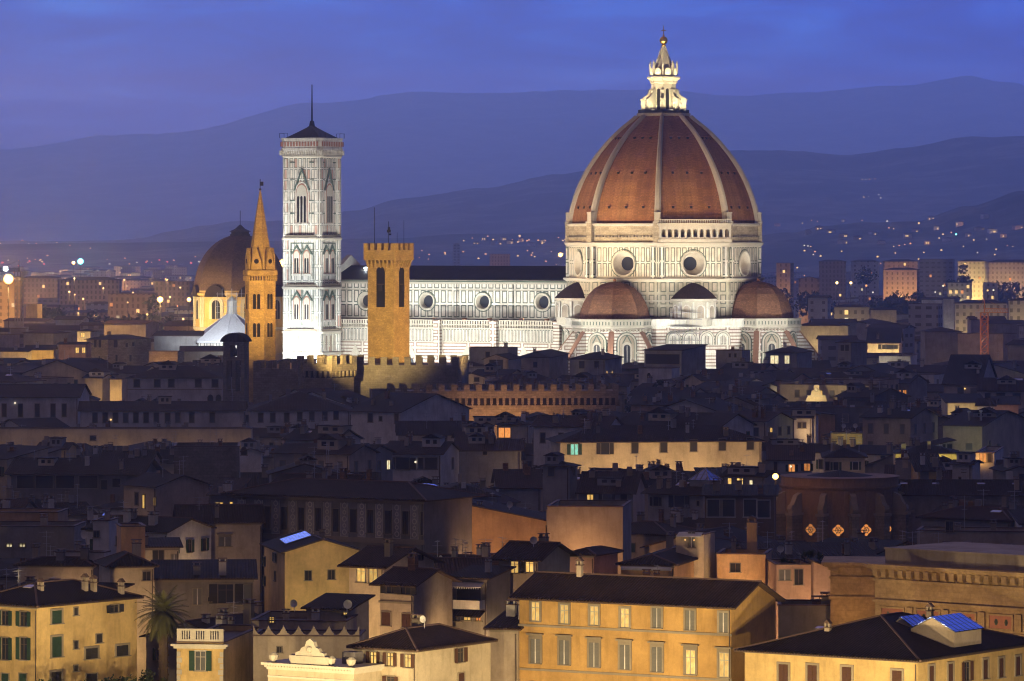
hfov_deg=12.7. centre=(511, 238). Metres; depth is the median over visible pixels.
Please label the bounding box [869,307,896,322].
apartment block
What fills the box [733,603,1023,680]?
house
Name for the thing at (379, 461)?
window
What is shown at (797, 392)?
window
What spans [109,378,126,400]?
house
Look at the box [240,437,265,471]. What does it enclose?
house
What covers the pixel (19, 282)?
tower crane
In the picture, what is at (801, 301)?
tree
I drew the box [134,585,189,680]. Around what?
palm tree
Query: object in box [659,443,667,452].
window
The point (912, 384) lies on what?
house
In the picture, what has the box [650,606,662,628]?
window
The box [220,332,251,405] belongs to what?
bell cote
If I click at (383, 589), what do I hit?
window
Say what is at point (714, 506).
window
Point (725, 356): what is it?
house
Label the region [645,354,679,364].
window
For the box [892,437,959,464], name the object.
house
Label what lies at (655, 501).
window
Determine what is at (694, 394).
house
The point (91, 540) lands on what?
window
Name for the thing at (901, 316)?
house
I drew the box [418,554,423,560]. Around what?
window
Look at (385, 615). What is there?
window
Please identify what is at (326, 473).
house
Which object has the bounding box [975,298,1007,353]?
tower crane
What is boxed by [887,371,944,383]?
terrace house
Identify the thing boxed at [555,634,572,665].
window
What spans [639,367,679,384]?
house
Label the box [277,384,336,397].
town house
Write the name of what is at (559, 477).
house
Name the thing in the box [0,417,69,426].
town house
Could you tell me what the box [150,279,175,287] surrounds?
suburban block
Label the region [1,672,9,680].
window
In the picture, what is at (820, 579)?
house
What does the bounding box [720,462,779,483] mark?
house
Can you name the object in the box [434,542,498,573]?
house
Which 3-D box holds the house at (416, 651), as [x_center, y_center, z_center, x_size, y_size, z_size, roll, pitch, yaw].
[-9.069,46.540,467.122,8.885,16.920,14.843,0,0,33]
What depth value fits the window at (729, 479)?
719.51 m
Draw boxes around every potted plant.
[780,557,787,563]
[796,550,812,563]
[806,549,818,557]
[813,552,823,559]
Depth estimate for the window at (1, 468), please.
768.35 m
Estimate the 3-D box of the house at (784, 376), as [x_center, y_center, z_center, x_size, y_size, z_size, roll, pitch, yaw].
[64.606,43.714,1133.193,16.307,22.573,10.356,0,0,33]
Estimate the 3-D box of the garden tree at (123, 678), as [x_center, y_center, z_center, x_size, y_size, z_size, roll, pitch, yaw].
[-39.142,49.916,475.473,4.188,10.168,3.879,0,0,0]
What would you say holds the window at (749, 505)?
in the house at (737, 503)
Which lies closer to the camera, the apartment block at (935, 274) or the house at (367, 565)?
the house at (367, 565)
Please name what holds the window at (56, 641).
in the house at (73, 629)
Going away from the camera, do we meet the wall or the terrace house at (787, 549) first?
the terrace house at (787, 549)
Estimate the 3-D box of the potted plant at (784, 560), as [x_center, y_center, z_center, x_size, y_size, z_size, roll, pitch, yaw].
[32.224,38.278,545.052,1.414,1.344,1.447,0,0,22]
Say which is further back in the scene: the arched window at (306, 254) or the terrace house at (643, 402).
the arched window at (306, 254)
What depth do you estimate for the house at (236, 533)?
601.27 m
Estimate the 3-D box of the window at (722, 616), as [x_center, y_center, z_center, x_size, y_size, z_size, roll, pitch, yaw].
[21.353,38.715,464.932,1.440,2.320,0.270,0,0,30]
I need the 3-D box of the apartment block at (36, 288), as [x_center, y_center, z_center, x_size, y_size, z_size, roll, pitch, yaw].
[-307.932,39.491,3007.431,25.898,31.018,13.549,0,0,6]
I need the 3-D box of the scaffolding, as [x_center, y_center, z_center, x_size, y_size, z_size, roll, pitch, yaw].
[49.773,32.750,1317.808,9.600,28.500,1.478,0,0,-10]
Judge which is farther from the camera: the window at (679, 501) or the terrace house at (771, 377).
the terrace house at (771, 377)
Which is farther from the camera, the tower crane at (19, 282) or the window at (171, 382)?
the tower crane at (19, 282)
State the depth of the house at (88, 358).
1297.73 m
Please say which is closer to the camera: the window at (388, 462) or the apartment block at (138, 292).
the window at (388, 462)
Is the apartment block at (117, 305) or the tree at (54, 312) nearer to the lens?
the tree at (54, 312)
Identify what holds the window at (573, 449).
in the house at (588, 446)
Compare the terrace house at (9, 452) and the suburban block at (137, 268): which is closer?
the terrace house at (9, 452)
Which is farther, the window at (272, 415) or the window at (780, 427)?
the window at (272, 415)
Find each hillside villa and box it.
[507,240,514,243]
[805,229,810,234]
[815,225,823,229]
[826,229,835,232]
[837,239,847,243]
[839,233,847,236]
[852,235,862,239]
[868,231,877,234]
[903,232,911,238]
[924,240,930,244]
[956,221,963,226]
[965,232,972,236]
[974,226,984,230]
[987,228,996,232]
[1000,233,1006,237]
[1011,224,1023,229]
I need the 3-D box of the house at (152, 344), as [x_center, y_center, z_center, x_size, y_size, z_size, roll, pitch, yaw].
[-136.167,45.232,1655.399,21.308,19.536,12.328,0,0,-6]
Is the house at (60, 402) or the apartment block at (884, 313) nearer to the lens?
the house at (60, 402)
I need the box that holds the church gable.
[806,385,826,400]
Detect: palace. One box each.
[253,360,302,404]
[297,355,356,391]
[337,355,468,397]
[387,383,618,438]
[821,556,884,625]
[862,542,1023,636]
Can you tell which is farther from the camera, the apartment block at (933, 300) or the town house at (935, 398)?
the apartment block at (933, 300)
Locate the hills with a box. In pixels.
[0,136,1023,243]
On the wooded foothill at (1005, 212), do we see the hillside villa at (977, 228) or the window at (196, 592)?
the hillside villa at (977, 228)
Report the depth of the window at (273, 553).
566.13 m
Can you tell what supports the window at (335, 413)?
in the house at (289, 406)
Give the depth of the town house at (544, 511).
630.19 m
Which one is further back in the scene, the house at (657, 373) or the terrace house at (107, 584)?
the house at (657, 373)
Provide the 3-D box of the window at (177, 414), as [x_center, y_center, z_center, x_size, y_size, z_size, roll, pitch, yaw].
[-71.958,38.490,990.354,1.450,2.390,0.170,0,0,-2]
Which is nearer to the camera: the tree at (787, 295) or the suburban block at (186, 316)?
the suburban block at (186, 316)
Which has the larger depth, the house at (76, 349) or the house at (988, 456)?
the house at (76, 349)
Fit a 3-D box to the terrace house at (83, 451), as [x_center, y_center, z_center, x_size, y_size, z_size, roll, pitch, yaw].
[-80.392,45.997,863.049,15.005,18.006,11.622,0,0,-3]
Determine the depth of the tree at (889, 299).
2349.22 m
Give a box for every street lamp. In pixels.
[4,274,12,327]
[78,258,82,276]
[772,473,777,538]
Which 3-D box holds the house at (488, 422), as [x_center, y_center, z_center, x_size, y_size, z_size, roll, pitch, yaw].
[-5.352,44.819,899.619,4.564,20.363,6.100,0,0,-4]
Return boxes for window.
[0,466,3,476]
[0,610,11,626]
[0,636,11,660]
[1,403,6,416]
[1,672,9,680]
[5,543,13,547]
[16,475,35,488]
[16,611,29,626]
[16,636,29,660]
[18,403,22,416]
[18,543,26,547]
[18,672,26,680]
[34,403,39,416]
[34,475,53,488]
[49,608,64,624]
[49,634,64,658]
[49,669,62,680]
[50,403,55,416]
[55,475,74,488]
[61,403,66,416]
[72,607,79,616]
[72,640,79,649]
[72,664,79,671]
[78,475,98,488]
[83,645,100,659]
[85,672,97,680]
[90,435,96,440]
[90,539,92,549]
[92,412,97,422]
[92,530,100,537]
[93,340,96,347]
[95,633,103,643]
[98,340,101,347]
[100,479,108,489]
[102,412,107,422]
[107,604,123,613]
[111,478,121,487]
[112,412,117,422]
[113,338,117,347]
[114,642,131,657]
[123,412,128,422]
[133,379,140,387]
[133,412,138,422]
[134,492,138,505]
[141,494,145,508]
[141,571,151,580]
[143,412,148,422]
[152,549,164,559]
[153,379,160,387]
[153,412,158,422]
[153,647,158,660]
[165,412,170,422]
[167,379,174,387]
[171,554,176,559]
[175,412,180,422]
[186,539,194,552]
[189,412,194,422]
[189,650,210,671]
[192,285,201,326]
[192,588,202,605]
[194,379,201,387]
[200,285,229,326]
[201,537,208,551]
[207,394,213,400]
[209,412,214,422]
[209,583,242,603]
[211,379,218,387]
[215,394,221,400]
[217,533,232,546]
[232,584,252,605]
[237,286,244,318]
[240,447,247,455]
[245,292,247,308]
[245,321,247,334]
[245,414,248,422]
[252,292,260,308]
[252,321,260,337]
[257,413,263,422]
[262,505,271,529]
[262,556,265,566]
[262,575,265,585]
[267,292,272,308]
[267,321,272,337]
[267,616,275,623]
[269,413,275,422]
[272,552,276,562]
[275,285,282,318]
[276,646,282,653]
[279,460,285,466]
[280,506,288,530]
[283,413,289,422]
[291,244,301,275]
[291,291,301,321]
[293,168,309,224]
[296,507,305,530]
[297,412,302,421]
[301,244,312,275]
[301,291,312,321]
[303,570,312,580]
[309,412,314,421]
[313,507,322,531]
[318,460,323,465]
[322,411,327,420]
[323,244,329,275]
[323,291,329,321]
[324,168,334,224]
[327,569,335,579]
[329,244,335,275]
[329,290,335,321]
[331,508,340,532]
[333,411,338,419]
[347,509,356,532]
[350,344,359,354]
[354,461,357,471]
[355,568,366,582]
[365,509,374,533]
[366,651,379,663]
[367,413,373,422]
[367,569,377,583]
[368,460,371,468]
[377,460,380,470]
[379,611,391,626]
[380,582,401,594]
[382,675,397,680]
[383,651,395,667]
[384,510,392,534]
[386,459,390,469]
[393,457,415,469]
[393,587,415,595]
[394,413,398,423]
[400,510,409,534]
[400,613,410,627]
[400,653,413,668]
[409,345,415,362]
[417,457,423,469]
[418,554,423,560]
[419,511,424,535]
[424,457,437,469]
[452,617,463,622]
[455,647,467,663]
[456,587,481,600]
[457,672,464,680]
[461,617,471,621]
[462,346,468,354]
[473,616,482,621]
[474,377,479,381]
[482,451,487,455]
[489,359,502,368]
[498,427,510,437]
[510,561,518,573]
[518,562,525,573]
[519,347,526,355]
[524,562,534,572]
[526,460,532,467]
[526,633,543,664]
[529,601,541,621]
[533,362,537,367]
[540,432,545,442]
[547,467,554,476]
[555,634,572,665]
[558,602,570,624]
[567,443,581,455]
[578,361,584,368]
[585,636,602,667]
[586,494,593,499]
[588,603,600,626]
[594,361,599,368]
[597,443,613,454]
[599,494,614,499]
[615,639,632,670]
[618,606,630,628]
[620,495,627,499]
[630,443,638,453]
[631,543,636,552]
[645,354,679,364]
[647,641,664,672]
[650,496,661,506]
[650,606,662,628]
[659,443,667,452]
[668,495,688,508]
[681,644,698,675]
[683,608,696,631]
[687,531,695,547]
[689,439,697,451]
[695,500,700,506]
[706,499,722,517]
[714,646,732,678]
[717,610,728,633]
[718,438,726,450]
[722,499,735,517]
[727,477,731,483]
[729,563,741,572]
[742,499,757,517]
[746,437,753,449]
[753,427,759,436]
[756,499,770,518]
[770,355,778,363]
[773,461,777,472]
[777,662,789,680]
[778,426,781,435]
[778,569,791,580]
[784,355,789,363]
[786,464,797,471]
[793,569,804,585]
[794,390,799,397]
[797,422,801,428]
[801,463,812,471]
[802,422,806,428]
[805,523,816,536]
[805,663,818,680]
[816,459,823,469]
[824,461,830,470]
[829,390,834,398]
[830,461,841,470]
[831,523,844,536]
[840,344,844,350]
[840,664,853,680]
[842,414,848,422]
[850,461,860,470]
[859,523,871,536]
[867,423,873,433]
[882,345,897,349]
[883,423,888,433]
[890,668,903,680]
[899,424,905,434]
[914,423,916,434]
[920,472,928,478]
[923,423,925,433]
[927,663,935,680]
[932,422,934,432]
[944,521,954,532]
[946,661,954,680]
[957,387,963,392]
[962,660,973,680]
[965,443,972,450]
[970,388,976,392]
[979,453,986,462]
[981,657,990,679]
[984,393,990,397]
[987,453,992,462]
[996,393,1005,395]
[997,656,1006,678]
[1012,393,1020,399]
[1014,654,1022,676]
[1018,473,1023,478]
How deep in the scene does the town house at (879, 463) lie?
828.96 m
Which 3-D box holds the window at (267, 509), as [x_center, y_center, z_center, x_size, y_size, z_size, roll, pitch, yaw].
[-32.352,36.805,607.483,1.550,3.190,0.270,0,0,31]
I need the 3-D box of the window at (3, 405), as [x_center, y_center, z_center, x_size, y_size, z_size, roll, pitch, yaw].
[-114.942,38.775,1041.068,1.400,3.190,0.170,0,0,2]
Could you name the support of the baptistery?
on the ground
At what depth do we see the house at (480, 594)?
522.17 m
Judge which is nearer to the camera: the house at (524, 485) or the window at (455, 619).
the window at (455, 619)
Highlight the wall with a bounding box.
[0,427,252,448]
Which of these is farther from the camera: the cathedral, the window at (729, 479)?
the cathedral
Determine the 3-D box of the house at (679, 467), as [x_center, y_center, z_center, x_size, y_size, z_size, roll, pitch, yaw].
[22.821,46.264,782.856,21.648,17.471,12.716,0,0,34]
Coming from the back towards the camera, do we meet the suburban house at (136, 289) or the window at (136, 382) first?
the suburban house at (136, 289)
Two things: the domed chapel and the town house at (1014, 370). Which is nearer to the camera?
the town house at (1014, 370)
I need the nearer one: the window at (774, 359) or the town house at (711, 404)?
the town house at (711, 404)
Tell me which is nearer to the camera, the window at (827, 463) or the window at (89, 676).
the window at (89, 676)
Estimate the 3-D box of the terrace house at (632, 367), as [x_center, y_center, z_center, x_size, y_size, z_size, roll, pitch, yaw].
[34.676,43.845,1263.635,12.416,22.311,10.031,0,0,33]
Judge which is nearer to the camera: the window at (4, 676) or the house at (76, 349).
the window at (4, 676)
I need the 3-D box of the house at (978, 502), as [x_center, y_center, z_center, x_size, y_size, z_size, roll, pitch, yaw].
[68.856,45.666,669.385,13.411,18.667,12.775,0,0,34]
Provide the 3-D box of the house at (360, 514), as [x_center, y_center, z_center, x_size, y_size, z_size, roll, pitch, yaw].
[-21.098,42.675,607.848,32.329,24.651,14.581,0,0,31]
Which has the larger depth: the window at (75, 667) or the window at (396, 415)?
the window at (396, 415)
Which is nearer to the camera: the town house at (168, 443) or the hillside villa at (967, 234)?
the town house at (168, 443)
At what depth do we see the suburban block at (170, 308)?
2775.97 m
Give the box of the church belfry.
[243,179,277,401]
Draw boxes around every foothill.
[0,232,567,275]
[760,191,1023,284]
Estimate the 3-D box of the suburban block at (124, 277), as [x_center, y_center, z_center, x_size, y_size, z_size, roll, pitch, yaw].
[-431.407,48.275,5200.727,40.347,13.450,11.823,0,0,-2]
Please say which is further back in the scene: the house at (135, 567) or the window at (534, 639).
the house at (135, 567)
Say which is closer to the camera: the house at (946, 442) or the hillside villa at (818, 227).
the house at (946, 442)
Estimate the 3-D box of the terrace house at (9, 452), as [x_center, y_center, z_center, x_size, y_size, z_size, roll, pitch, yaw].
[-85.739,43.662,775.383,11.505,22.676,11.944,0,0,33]
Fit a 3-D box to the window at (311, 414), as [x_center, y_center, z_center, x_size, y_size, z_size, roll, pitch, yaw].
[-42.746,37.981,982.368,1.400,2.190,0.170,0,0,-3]
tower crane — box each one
[0,260,27,327]
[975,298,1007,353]
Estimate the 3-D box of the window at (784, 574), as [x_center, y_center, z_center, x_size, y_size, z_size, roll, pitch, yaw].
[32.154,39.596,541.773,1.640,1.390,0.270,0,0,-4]
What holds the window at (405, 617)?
in the house at (411, 588)
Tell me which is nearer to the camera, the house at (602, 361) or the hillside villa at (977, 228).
the house at (602, 361)
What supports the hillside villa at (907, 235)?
on the wooded foothill at (1005, 212)
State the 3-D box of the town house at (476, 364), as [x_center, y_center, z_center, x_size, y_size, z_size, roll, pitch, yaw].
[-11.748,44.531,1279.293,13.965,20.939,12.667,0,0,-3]
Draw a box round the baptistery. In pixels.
[195,289,244,356]
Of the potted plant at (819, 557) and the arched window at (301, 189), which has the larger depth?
the arched window at (301, 189)
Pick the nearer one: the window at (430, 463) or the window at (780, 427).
the window at (430, 463)
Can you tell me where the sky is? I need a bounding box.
[0,0,1023,149]
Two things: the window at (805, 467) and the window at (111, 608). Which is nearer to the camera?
the window at (111, 608)
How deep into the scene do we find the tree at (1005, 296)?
2893.89 m
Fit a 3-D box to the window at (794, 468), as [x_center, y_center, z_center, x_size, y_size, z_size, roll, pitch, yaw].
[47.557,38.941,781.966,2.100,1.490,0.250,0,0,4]
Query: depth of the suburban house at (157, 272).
5394.46 m
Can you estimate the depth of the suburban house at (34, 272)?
6498.72 m
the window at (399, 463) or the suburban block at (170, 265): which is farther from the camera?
the suburban block at (170, 265)
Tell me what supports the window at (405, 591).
in the house at (411, 588)
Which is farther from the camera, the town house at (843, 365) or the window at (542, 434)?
the town house at (843, 365)
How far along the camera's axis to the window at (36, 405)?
1040.77 m
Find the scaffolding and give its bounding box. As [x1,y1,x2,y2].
[670,304,701,343]
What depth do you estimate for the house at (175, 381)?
1127.99 m
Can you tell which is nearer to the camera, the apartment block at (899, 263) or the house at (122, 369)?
the house at (122, 369)
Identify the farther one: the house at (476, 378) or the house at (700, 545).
the house at (476, 378)
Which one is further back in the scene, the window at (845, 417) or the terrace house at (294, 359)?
the terrace house at (294, 359)
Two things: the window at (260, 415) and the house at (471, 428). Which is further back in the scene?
the window at (260, 415)
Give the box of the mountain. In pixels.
[0,76,1023,240]
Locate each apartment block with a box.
[0,280,21,327]
[21,276,61,303]
[26,304,41,317]
[38,298,59,304]
[60,277,120,309]
[108,293,157,317]
[120,266,134,275]
[121,292,154,292]
[155,281,193,313]
[165,275,184,280]
[166,267,186,274]
[453,244,459,265]
[490,254,509,265]
[776,263,793,317]
[794,299,847,317]
[799,276,818,323]
[799,322,849,352]
[806,295,832,321]
[818,260,846,298]
[831,302,857,305]
[833,304,869,320]
[850,260,879,296]
[858,295,882,304]
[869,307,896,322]
[883,259,918,268]
[883,268,919,302]
[909,303,941,335]
[919,259,954,302]
[920,297,942,326]
[941,296,961,328]
[947,282,971,300]
[954,300,1007,332]
[957,260,986,299]
[983,282,997,300]
[985,260,1023,299]
[1007,298,1023,319]
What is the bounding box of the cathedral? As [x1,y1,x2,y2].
[341,26,822,374]
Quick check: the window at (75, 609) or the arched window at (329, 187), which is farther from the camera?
the arched window at (329, 187)
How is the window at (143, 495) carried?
in the house at (162, 493)
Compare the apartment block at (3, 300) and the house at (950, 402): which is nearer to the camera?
the house at (950, 402)
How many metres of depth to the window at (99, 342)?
1397.94 m
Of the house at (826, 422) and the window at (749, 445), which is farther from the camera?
the house at (826, 422)
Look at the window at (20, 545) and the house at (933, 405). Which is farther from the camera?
the house at (933, 405)
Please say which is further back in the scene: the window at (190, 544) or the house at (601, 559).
the window at (190, 544)
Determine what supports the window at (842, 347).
in the house at (851, 350)
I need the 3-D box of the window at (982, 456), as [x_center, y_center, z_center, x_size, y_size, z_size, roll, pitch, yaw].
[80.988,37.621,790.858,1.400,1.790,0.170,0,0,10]
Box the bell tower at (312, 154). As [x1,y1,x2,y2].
[279,87,343,362]
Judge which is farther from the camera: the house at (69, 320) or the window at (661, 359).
the house at (69, 320)
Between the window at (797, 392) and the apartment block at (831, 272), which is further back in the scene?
the apartment block at (831, 272)
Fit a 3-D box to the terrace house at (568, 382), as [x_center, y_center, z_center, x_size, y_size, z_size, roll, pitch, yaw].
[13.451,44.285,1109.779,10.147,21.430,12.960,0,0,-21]
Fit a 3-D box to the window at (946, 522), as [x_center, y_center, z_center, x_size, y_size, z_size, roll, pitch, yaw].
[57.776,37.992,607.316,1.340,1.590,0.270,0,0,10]
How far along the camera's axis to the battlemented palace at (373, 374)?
1090.96 m
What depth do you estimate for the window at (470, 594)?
521.93 m
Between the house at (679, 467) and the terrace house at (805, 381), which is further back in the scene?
the terrace house at (805, 381)
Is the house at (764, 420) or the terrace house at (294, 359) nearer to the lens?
the house at (764, 420)
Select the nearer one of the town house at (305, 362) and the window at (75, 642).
the window at (75, 642)
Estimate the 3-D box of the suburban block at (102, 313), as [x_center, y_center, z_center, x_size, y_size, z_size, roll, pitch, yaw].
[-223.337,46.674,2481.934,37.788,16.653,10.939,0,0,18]
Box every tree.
[42,305,56,317]
[45,305,67,318]
[87,311,107,321]
[101,674,117,680]
[102,315,135,321]
[116,674,136,680]
[118,314,143,319]
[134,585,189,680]
[136,312,159,319]
[138,669,167,680]
[140,294,162,319]
[159,315,191,330]
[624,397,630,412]
[646,379,663,386]
[775,285,792,306]
[792,291,838,316]
[854,266,878,304]
[865,294,903,315]
[877,293,916,313]
[892,289,925,313]
[945,264,973,286]
[996,280,1023,304]
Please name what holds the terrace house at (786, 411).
on the ground
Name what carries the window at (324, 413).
in the house at (289, 406)
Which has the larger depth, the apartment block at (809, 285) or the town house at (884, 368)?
the apartment block at (809, 285)
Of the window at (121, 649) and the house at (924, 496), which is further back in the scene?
the house at (924, 496)
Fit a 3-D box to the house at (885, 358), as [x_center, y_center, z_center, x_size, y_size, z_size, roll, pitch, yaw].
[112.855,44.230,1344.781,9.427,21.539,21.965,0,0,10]
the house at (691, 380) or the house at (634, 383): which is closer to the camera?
the house at (691, 380)
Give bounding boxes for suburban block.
[0,269,30,276]
[12,266,27,269]
[37,272,45,275]
[58,275,71,278]
[61,271,75,274]
[66,310,107,317]
[70,269,87,272]
[78,266,102,268]
[85,301,107,309]
[114,265,140,275]
[114,276,146,287]
[121,279,154,290]
[129,272,142,275]
[148,266,160,268]
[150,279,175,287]
[158,314,192,319]
[165,264,176,268]
[165,306,188,311]
[762,276,775,285]
[769,272,800,277]
[794,279,798,296]
[846,271,850,289]
[846,283,850,297]
[846,296,858,303]
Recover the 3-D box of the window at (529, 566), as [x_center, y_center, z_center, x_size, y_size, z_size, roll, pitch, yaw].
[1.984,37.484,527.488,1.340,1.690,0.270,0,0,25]
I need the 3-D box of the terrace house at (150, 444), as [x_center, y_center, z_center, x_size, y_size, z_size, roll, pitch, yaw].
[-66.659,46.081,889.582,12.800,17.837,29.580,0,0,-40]
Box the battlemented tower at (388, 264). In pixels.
[364,207,413,362]
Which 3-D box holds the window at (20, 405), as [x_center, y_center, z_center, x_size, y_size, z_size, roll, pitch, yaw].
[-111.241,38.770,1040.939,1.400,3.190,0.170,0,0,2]
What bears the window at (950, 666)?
in the house at (900, 646)
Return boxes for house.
[0,273,4,279]
[0,328,9,333]
[0,334,18,347]
[0,346,34,359]
[0,352,25,363]
[0,365,38,374]
[0,367,46,383]
[0,384,91,426]
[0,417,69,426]
[0,442,51,498]
[0,485,38,507]
[0,508,68,520]
[0,513,86,557]
[0,545,55,588]
[0,568,134,591]
[0,569,143,680]
[3,318,55,327]
[4,450,162,505]
[5,493,56,502]
[8,328,25,347]
[12,531,98,582]
[15,359,51,363]
[15,568,60,582]
[18,358,45,365]
[20,359,118,383]
[22,304,78,317]
[23,329,70,358]
[24,323,55,331]
[24,341,57,359]
[28,326,79,341]
[29,325,78,325]
[29,372,73,383]
[31,271,47,273]
[35,484,97,520]
[37,436,79,457]
[48,447,65,457]
[49,441,90,445]
[53,383,100,400]
[53,530,110,559]
[54,316,89,329]
[56,338,92,359]
[67,357,110,363]
[68,355,108,363]
[68,506,104,524]
[72,273,91,276]
[75,329,100,341]
[76,442,122,457]
[77,396,247,426]
[79,322,103,335]
[80,501,216,558]
[82,368,114,400]
[84,331,152,365]
[87,421,109,426]
[90,456,170,473]
[92,508,118,554]
[93,269,110,276]
[93,494,123,518]
[93,539,159,680]
[99,435,163,472]
[101,357,155,400]
[102,320,161,338]
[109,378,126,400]
[110,270,115,276]
[114,522,145,558]
[119,456,213,515]
[126,360,222,400]
[128,434,178,449]
[130,288,154,291]
[131,277,161,278]
[139,599,259,680]
[143,361,179,367]
[144,269,152,276]
[145,533,183,613]
[147,395,157,400]
[147,440,214,473]
[149,351,183,362]
[151,339,153,350]
[151,558,257,623]
[152,269,172,276]
[152,331,204,350]
[153,421,187,426]
[158,312,173,314]
[162,321,194,330]
[166,441,174,448]
[171,624,258,680]
[173,429,239,487]
[173,497,265,604]
[174,307,192,313]
[178,362,222,365]
[179,346,222,362]
[185,275,195,280]
[193,354,231,365]
[196,363,240,367]
[204,368,240,390]
[206,477,250,503]
[221,468,484,612]
[226,601,263,613]
[228,389,248,422]
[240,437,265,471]
[240,464,380,486]
[242,418,296,444]
[247,389,351,428]
[250,599,357,629]
[252,625,365,680]
[259,529,360,611]
[260,443,279,469]
[261,638,384,680]
[266,443,339,482]
[269,430,396,480]
[270,462,365,482]
[277,358,316,362]
[277,360,306,367]
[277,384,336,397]
[279,419,317,443]
[281,420,364,443]
[289,433,380,471]
[300,593,375,638]
[308,390,370,414]
[337,539,445,637]
[346,614,497,680]
[347,389,472,443]
[369,378,423,397]
[369,553,462,634]
[373,437,403,443]
[386,431,462,485]
[395,412,473,441]
[411,476,438,483]
[428,538,493,556]
[431,474,500,502]
[433,380,509,389]
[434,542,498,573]
[438,482,520,506]
[450,557,515,636]
[451,422,495,438]
[454,429,524,486]
[463,537,504,554]
[469,342,517,363]
[469,361,483,365]
[469,363,483,372]
[469,372,486,383]
[472,359,520,374]
[472,493,546,554]
[473,416,496,430]
[481,374,503,383]
[482,353,523,370]
[483,600,523,680]
[485,367,555,383]
[491,461,542,510]
[491,533,578,603]
[495,411,532,442]
[508,557,786,680]
[509,379,562,388]
[517,412,565,438]
[518,435,533,467]
[521,347,569,379]
[521,451,525,468]
[521,503,545,512]
[530,406,623,465]
[535,465,583,509]
[538,451,581,509]
[542,378,584,387]
[545,417,766,473]
[545,499,631,573]
[555,372,603,380]
[557,377,626,412]
[567,348,623,374]
[570,408,626,418]
[570,545,623,573]
[575,463,647,522]
[590,374,632,412]
[591,459,695,477]
[597,367,632,380]
[608,373,682,398]
[615,531,745,577]
[620,406,756,435]
[622,358,643,373]
[628,380,706,396]
[628,384,680,410]
[630,376,675,391]
[631,511,695,558]
[634,455,689,519]
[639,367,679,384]
[640,468,722,520]
[640,523,777,554]
[642,565,660,575]
[643,344,707,375]
[659,505,704,528]
[663,397,751,412]
[671,369,732,386]
[675,530,715,577]
[676,382,787,402]
[682,370,732,386]
[694,455,749,483]
[695,381,725,387]
[700,363,793,374]
[701,378,772,391]
[701,477,778,538]
[714,396,796,439]
[716,346,749,368]
[716,515,772,584]
[718,380,778,393]
[720,358,779,369]
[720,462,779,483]
[721,390,791,408]
[727,377,778,391]
[733,373,776,384]
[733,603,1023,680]
[738,531,877,560]
[743,522,805,541]
[744,370,811,393]
[751,393,793,437]
[761,425,812,469]
[763,342,813,369]
[766,439,814,490]
[766,558,810,638]
[777,592,829,637]
[780,378,887,402]
[781,380,832,383]
[782,401,872,430]
[787,368,826,373]
[787,393,887,406]
[791,405,816,442]
[795,552,829,598]
[806,371,891,377]
[806,375,898,390]
[807,430,912,472]
[809,319,857,334]
[812,354,831,367]
[812,412,821,442]
[814,528,916,545]
[816,335,857,366]
[816,411,837,443]
[818,357,859,371]
[819,520,907,556]
[820,439,867,472]
[822,418,862,444]
[830,423,862,444]
[834,380,910,406]
[835,339,867,364]
[846,364,900,372]
[856,319,889,339]
[859,398,940,445]
[863,340,920,364]
[865,320,898,325]
[865,324,915,353]
[865,442,942,473]
[866,328,903,352]
[867,353,911,364]
[879,354,916,364]
[884,456,951,478]
[887,359,946,372]
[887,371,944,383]
[890,368,929,401]
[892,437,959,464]
[895,450,910,478]
[896,314,908,319]
[896,319,908,324]
[898,467,1023,542]
[905,531,967,544]
[908,398,940,412]
[908,453,945,478]
[913,437,956,448]
[915,335,920,340]
[915,490,1020,526]
[916,496,1023,544]
[919,327,962,364]
[921,396,938,402]
[927,384,943,399]
[930,489,1023,512]
[932,361,948,365]
[936,406,970,438]
[938,393,982,414]
[939,407,1023,457]
[941,354,997,392]
[948,451,983,478]
[957,333,1016,360]
[966,316,1006,332]
[975,398,998,409]
[976,446,1003,478]
[977,375,1023,408]
[986,320,1023,339]
[989,451,1023,478]
[990,396,1020,413]
[992,359,1018,365]
[993,360,1023,377]
[995,451,1023,466]
[1005,340,1023,360]
[1007,509,1023,526]
[1008,360,1023,366]
[1017,324,1023,339]
[1018,408,1023,415]
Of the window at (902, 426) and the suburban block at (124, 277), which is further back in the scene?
the suburban block at (124, 277)
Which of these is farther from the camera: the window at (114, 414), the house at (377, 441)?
the window at (114, 414)
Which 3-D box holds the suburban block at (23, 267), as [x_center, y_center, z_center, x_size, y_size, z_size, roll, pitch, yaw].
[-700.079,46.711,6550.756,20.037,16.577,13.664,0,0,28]
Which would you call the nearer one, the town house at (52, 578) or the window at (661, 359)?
the town house at (52, 578)
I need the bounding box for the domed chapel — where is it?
[192,211,282,360]
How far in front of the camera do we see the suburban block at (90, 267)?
6527.82 m
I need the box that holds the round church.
[776,470,913,541]
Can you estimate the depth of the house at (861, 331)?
1734.81 m
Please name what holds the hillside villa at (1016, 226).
on the wooded foothill at (1005, 212)
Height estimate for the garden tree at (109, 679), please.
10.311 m
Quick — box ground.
[121,285,882,299]
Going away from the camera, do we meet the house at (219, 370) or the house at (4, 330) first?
the house at (219, 370)
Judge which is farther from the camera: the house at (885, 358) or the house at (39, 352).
the house at (39, 352)
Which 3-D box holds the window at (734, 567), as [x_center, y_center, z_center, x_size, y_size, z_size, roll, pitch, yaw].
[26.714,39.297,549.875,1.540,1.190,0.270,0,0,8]
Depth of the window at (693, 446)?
833.43 m
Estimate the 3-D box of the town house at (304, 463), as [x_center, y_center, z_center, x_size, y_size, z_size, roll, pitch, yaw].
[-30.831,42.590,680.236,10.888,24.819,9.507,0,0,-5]
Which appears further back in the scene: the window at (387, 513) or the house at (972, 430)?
the house at (972, 430)
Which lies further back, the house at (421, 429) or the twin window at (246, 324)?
the twin window at (246, 324)

